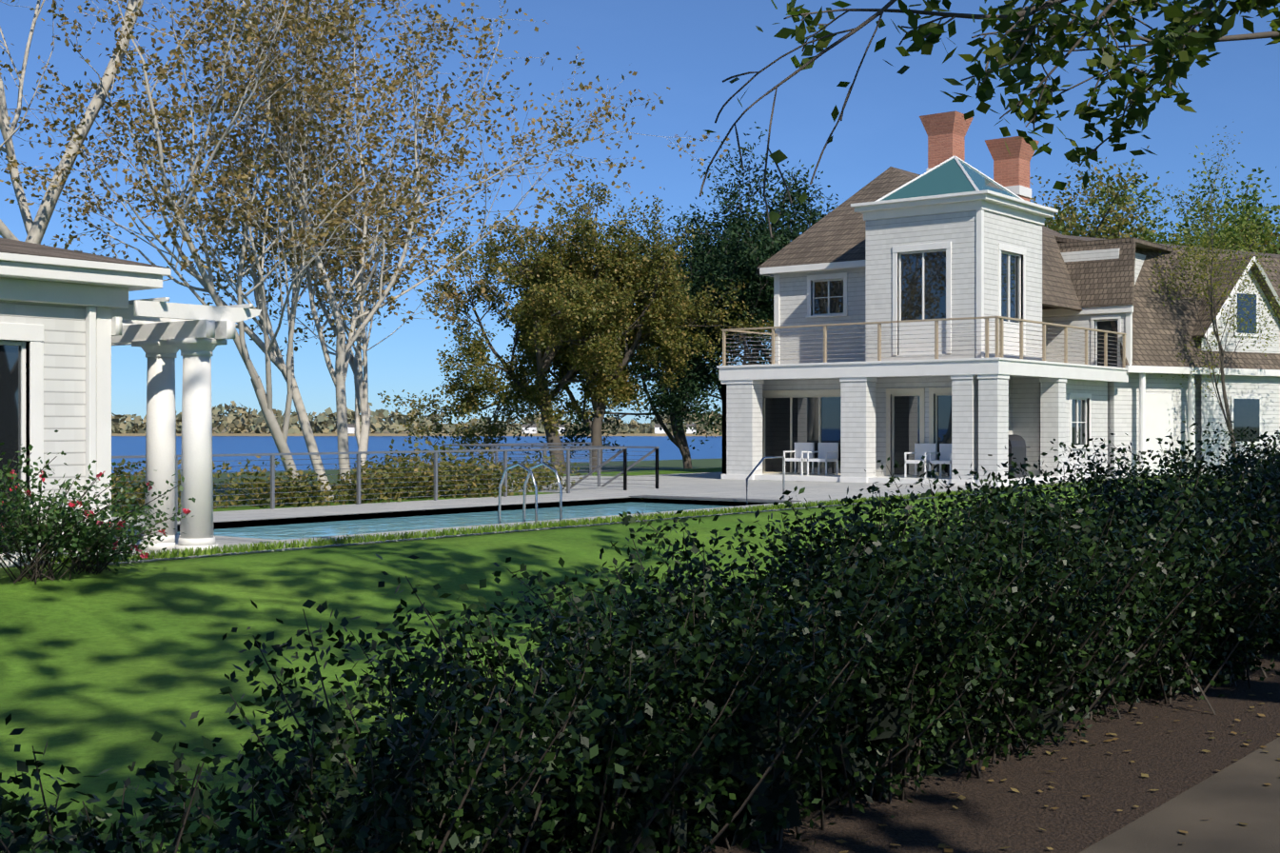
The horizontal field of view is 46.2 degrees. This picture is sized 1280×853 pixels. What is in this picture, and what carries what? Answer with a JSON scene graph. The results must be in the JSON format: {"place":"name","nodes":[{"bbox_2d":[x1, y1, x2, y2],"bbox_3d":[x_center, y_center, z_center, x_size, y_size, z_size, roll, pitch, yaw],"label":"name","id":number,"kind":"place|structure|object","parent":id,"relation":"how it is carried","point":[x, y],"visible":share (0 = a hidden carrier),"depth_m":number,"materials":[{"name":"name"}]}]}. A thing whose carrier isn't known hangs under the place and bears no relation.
{"place":"outdoors","nodes":[
{"label":"outdoors","id":0,"kind":"place"},
{"bbox_2d":[0,0,44,20],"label":"leaves","id":1,"kind":"object","parent":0,"point":[31,9],"depth_m":32.45,"materials":[{"name":"plant"}]},
{"bbox_2d":[0,299,92,568],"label":"pool house walls","id":2,"kind":"structure","parent":0,"point":[65,373],"depth_m":16.00,"materials":[{"name":"white wood"}]},
{"bbox_2d":[0,0,521,500],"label":"sycamore tree","id":3,"kind":"object","parent":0,"point":[15,163],"depth_m":35.91,"materials":[{"name":"plant"}]},
{"bbox_2d":[59,0,521,495],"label":"sycamore tree","id":4,"kind":"object","parent":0,"point":[249,37],"depth_m":32.37,"materials":[{"name":"plant"}]},
{"bbox_2d":[184,56,478,472],"bbox_3d":[-8.578,-2.707,41.274,9.457,14.873,9.488,0,0,38],"label":"sycamore tree","id":5,"kind":"object","parent":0,"point":[360,236],"depth_m":39.89,"materials":[{"name":"brown plant"}]},
{"bbox_2d":[111,435,722,475],"bbox_3d":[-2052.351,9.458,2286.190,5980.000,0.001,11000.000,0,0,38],"label":"bay water","id":6,"kind":"structure","parent":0,"point":[134,445],"depth_m":634.55,"materials":[{"name":"blue liquid"}]},
{"bbox_2d":[111,423,722,435],"bbox_3d":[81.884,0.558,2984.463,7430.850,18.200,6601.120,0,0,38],"label":"shore","id":7,"kind":"structure","parent":0,"point":[377,433],"depth_m":1484.38,"materials":[{"name":"green plant"}]},
{"bbox_2d":[111,400,722,433],"bbox_3d":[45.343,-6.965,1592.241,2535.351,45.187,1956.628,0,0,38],"label":"distant trees","id":8,"kind":"object","parent":7,"relation":"on","point":[256,423],"visible":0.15,"depth_m":1543.65,"materials":[{"name":"green plant"}]},
{"bbox_2d":[347,427,696,433],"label":"shore houses","id":9,"kind":"structure","parent":7,"relation":"on","point":[352,430],"depth_m":1482.66,"materials":[{"name":"white"}]},
{"bbox_2d":[347,423,696,427],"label":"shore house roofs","id":10,"kind":"structure","parent":9,"relation":"on","point":[523,425],"depth_m":1483.54,"materials":[{"name":"grey"}]},
{"bbox_2d":[117,458,722,507],"bbox_3d":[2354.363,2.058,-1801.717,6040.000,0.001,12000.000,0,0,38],"label":"ground","id":11,"kind":"structure","parent":0,"point":[696,463],"depth_m":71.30,"materials":[{"name":"green plant"}]},
{"bbox_2d":[0,0,143,244],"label":"sycamore tree","id":12,"kind":"object","parent":11,"relation":"on","point":[36,228],"depth_m":34.95,"materials":[{"name":"white plant"}]},
{"bbox_2d":[178,435,522,506],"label":"shrubs","id":13,"kind":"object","parent":11,"relation":"on","point":[450,456],"visible":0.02,"depth_m":33.20,"materials":[{"name":"green plant"}]},
{"bbox_2d":[376,176,651,472],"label":"oak tree","id":14,"kind":"object","parent":11,"relation":"on","point":[582,304],"depth_m":48.08,"materials":[{"name":"green plant"}]},
{"bbox_2d":[473,211,764,469],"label":"oak tree","id":15,"kind":"object","parent":11,"relation":"on","point":[677,401],"depth_m":56.66,"materials":[{"name":"green plant"}]},
{"bbox_2d":[0,417,1279,852],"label":"hedge","id":16,"kind":"object","parent":11,"relation":"on","point":[348,827],"depth_m":6.77,"materials":[{"name":"green plant"}]},
{"bbox_2d":[619,121,838,389],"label":"pine tree","id":17,"kind":"object","parent":11,"relation":"on","point":[759,236],"depth_m":55.40,"materials":[{"name":"green plant"}]},
{"bbox_2d":[140,0,729,483],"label":"sycamore tree","id":18,"kind":"object","parent":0,"point":[485,115],"depth_m":36.64,"materials":[{"name":"brown plant"}]},
{"bbox_2d":[0,467,1228,852],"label":"lawn","id":19,"kind":"structure","parent":0,"point":[103,669],"depth_m":13.14,"materials":[{"name":"green plant"}]},
{"bbox_2d":[0,429,196,583],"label":"roses","id":20,"kind":"object","parent":19,"relation":"on","point":[85,530],"depth_m":14.48,"materials":[{"name":"green plant"}]},
{"bbox_2d":[111,451,582,513],"bbox_3d":[-10.472,1.673,24.632,5.113,2.358,29.893,0,0,38],"label":"scrub fence line","id":21,"kind":"object","parent":19,"relation":"on","point":[466,482],"visible":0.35,"depth_m":29.44,"materials":[{"name":"green plant"}]},
{"bbox_2d":[111,442,659,511],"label":"fence posts","id":22,"kind":"object","parent":19,"relation":"on","point":[590,446],"visible":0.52,"depth_m":31.89,"materials":[{"name":"grey metal"}]},
{"bbox_2d":[111,447,655,511],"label":"fence cables","id":23,"kind":"object","parent":22,"relation":"attached to","point":[512,458],"visible":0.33,"depth_m":29.45,"materials":[{"name":"grey metal"}]},
{"bbox_2d":[488,186,773,472],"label":"oak tree","id":24,"kind":"object","parent":19,"relation":"on","point":[659,308],"depth_m":49.62,"materials":[{"name":"green plant"}]},
{"bbox_2d":[630,167,832,424],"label":"pine tree","id":25,"kind":"object","parent":19,"relation":"on","point":[699,238],"depth_m":62.18,"materials":[{"name":"green plant"}]},
{"bbox_2d":[722,209,1279,480],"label":"house walls","id":26,"kind":"structure","parent":19,"relation":"on","point":[989,416],"depth_m":40.22,"materials":[{"name":"white wood"}]},
{"bbox_2d":[762,387,951,477],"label":"glass doors","id":27,"kind":"structure","parent":26,"relation":"attached to","point":[894,392],"depth_m":39.46,"materials":[{"name":"glass"}]},
{"bbox_2d":[783,442,951,478],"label":"patio chairs","id":28,"kind":"object","parent":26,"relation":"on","point":[806,451],"visible":0.9,"depth_m":39.73,"materials":[{"name":"white"}]},
{"bbox_2d":[721,315,1126,368],"bbox_3d":[8.076,-2.155,42.044,8.120,1.025,8.570,0,0,38],"label":"balcony rail","id":29,"kind":"object","parent":26,"relation":"on","point":[998,343],"visible":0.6,"depth_m":38.45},
{"bbox_2d":[725,321,1120,364],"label":"railing cables","id":30,"kind":"object","parent":29,"relation":"attached to","point":[907,343],"visible":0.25,"depth_m":38.94,"materials":[{"name":"silver metal"}]},
{"bbox_2d":[874,155,1023,201],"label":"house skylight ribs","id":31,"kind":"object","parent":26,"relation":"attached to","point":[956,158],"visible":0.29,"depth_m":40.09,"materials":[{"name":"white metal"}]},
{"bbox_2d":[880,157,1019,200],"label":"tower roof","id":32,"kind":"structure","parent":26,"relation":"on","point":[950,176],"depth_m":39.53,"materials":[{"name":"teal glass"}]},
{"bbox_2d":[716,167,1279,486],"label":"house trim","id":33,"kind":"structure","parent":26,"relation":"attached to","point":[1155,415],"depth_m":39.38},
{"bbox_2d":[765,251,1260,475],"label":"windows","id":34,"kind":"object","parent":26,"relation":"in","point":[805,418],"visible":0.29,"depth_m":40.71,"materials":[{"name":"glass"}]},
{"bbox_2d":[757,166,1279,369],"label":"house roof","id":35,"kind":"structure","parent":26,"relation":"on","point":[836,234],"depth_m":43.82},
{"bbox_2d":[919,111,1039,201],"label":"chimneys","id":36,"kind":"object","parent":35,"relation":"on","point":[946,132],"visible":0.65,"depth_m":44.64,"materials":[{"name":"red brick"}]},
{"bbox_2d":[1203,256,1279,337],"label":"gable rakes","id":37,"kind":"object","parent":35,"relation":"attached to","point":[1274,293],"visible":0.74,"depth_m":45.16,"materials":[{"name":"white wood"}]},
{"bbox_2d":[1008,433,1030,477],"bbox_3d":[9.454,0.753,38.468,0.560,1.090,1.600,0,0,38],"label":"barbecue grill","id":38,"kind":"object","parent":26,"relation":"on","point":[1017,446],"visible":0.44,"depth_m":38.28,"materials":[{"name":"grey metal"}]},
{"bbox_2d":[1029,155,1175,238],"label":"tree","id":39,"kind":"object","parent":19,"relation":"on","point":[1067,209],"depth_m":77.72,"materials":[{"name":"green plant"}]},
{"bbox_2d":[1046,145,1162,243],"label":"tree","id":40,"kind":"object","parent":19,"relation":"on","point":[1126,222],"depth_m":64.15,"materials":[{"name":"green plant"}]},
{"bbox_2d":[1034,157,1238,249],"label":"tree","id":41,"kind":"object","parent":19,"relation":"on","point":[1150,229],"depth_m":69.09,"materials":[{"name":"green plant"}]},
{"bbox_2d":[1120,144,1277,250],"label":"tree","id":42,"kind":"object","parent":19,"relation":"on","point":[1214,189],"depth_m":80.83,"materials":[{"name":"green plant"}]},
{"bbox_2d":[1149,121,1279,470],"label":"young tree","id":43,"kind":"object","parent":19,"relation":"on","point":[1189,247],"depth_m":43.54,"materials":[{"name":"green plant"}]},
{"bbox_2d":[1194,164,1279,254],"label":"tree","id":44,"kind":"object","parent":19,"relation":"on","point":[1248,206],"depth_m":63.95,"materials":[{"name":"green plant"}]},
{"bbox_2d":[1216,210,1279,254],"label":"tree","id":45,"kind":"object","parent":19,"relation":"on","point":[1270,235],"depth_m":70.30,"materials":[{"name":"green plant"}]},
{"bbox_2d":[1251,259,1279,346],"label":"young tree","id":46,"kind":"object","parent":19,"relation":"on","point":[1270,305],"depth_m":42.47,"materials":[{"name":"green plant"}]},
{"bbox_2d":[89,472,1162,566],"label":"terrace paving","id":47,"kind":"structure","parent":0,"point":[713,484],"depth_m":29.61,"materials":[{"name":"grey stone"}]},
{"bbox_2d":[0,252,171,557],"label":"pool house","id":48,"kind":"structure","parent":47,"relation":"on","point":[99,290],"depth_m":15.91,"materials":[{"name":"white wood"}]},
{"bbox_2d":[0,344,20,551],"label":"window","id":49,"kind":"structure","parent":48,"relation":"in","point":[10,397],"depth_m":15.66,"materials":[{"name":"glass"}]},
{"bbox_2d":[0,236,171,269],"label":"roof","id":50,"kind":"structure","parent":48,"relation":"on","point":[10,246],"depth_m":15.98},
{"bbox_2d":[111,296,261,553],"bbox_3d":[-7.597,0.014,18.976,6.900,2.863,1.740,0,0,38],"label":"pergola","id":51,"kind":"object","parent":47,"relation":"on","point":[161,332],"visible":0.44,"depth_m":17.21,"materials":[{"name":"paint"}]},
{"bbox_2d":[139,497,773,531],"bbox_3d":[-2.250,2.233,25.152,3.740,1.550,12.440,0,0,38],"label":"pool shell","id":52,"kind":"object","parent":47,"relation":"in","point":[682,501],"depth_m":27.39},
{"bbox_2d":[177,501,738,539],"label":"pool water","id":53,"kind":"structure","parent":52,"relation":"in","point":[327,528],"depth_m":24.68,"materials":[{"name":"teal liquid"}]},
{"bbox_2d":[497,461,562,524],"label":"pool ladder rails","id":54,"kind":"object","parent":47,"relation":"on","point":[530,471],"visible":0.79,"depth_m":22.61,"materials":[{"name":"silver metal"}]},
{"bbox_2d":[42,473,1182,564],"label":"lawn edge tufts","id":55,"kind":"object","parent":47,"relation":"on","point":[187,552],"visible":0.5,"depth_m":19.85,"materials":[{"name":"green plant"}]},
{"bbox_2d":[746,455,784,505],"bbox_3d":[2.449,1.222,29.284,0.044,1.271,1.344,0,0,38],"label":"handrail","id":56,"kind":"object","parent":47,"relation":"on","point":[756,467],"visible":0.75,"depth_m":29.35,"materials":[{"name":"silver metal"}]},
{"bbox_2d":[0,0,1279,423],"label":"sky","id":57,"kind":"structure","parent":0,"point":[688,48],"materials":[{"name":"blue"}]},
{"bbox_2d":[629,494,801,502],"bbox_3d":[1.435,1.443,29.855,3.800,0.030,0.550,0,0,38],"label":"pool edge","id":58,"kind":"object","parent":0,"point":[710,499],"visible":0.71,"depth_m":29.82,"materials":[{"name":"grey stone"}]},
{"bbox_2d":[360,648,1279,852],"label":"mulch bed","id":59,"kind":"object","parent":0,"point":[1169,756],"visible":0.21,"depth_m":7.92,"materials":[{"name":"brown soil"}]},
{"bbox_2d":[717,673,1279,852],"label":"fallen leaves","id":60,"kind":"object","parent":59,"relation":"on","point":[943,845],"visible":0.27,"depth_m":7.80,"materials":[{"name":"plant"}]},
{"bbox_2d":[699,0,1279,237],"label":"overhanging tree branch","id":61,"kind":"object","parent":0,"point":[1209,35],"depth_m":5.93,"materials":[{"name":"green plant"}]},
{"bbox_2d":[704,77,850,255],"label":"leaves","id":62,"kind":"object","parent":61,"relation":"attached to","point":[777,156],"visible":0.98,"depth_m":5.49,"materials":[{"name":"green plant"}]},
{"bbox_2d":[1079,736,1279,852],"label":"drive road","id":63,"kind":"structure","parent":0,"point":[1210,814],"depth_m":7.26,"materials":[{"name":"grey concrete"}]}
]}

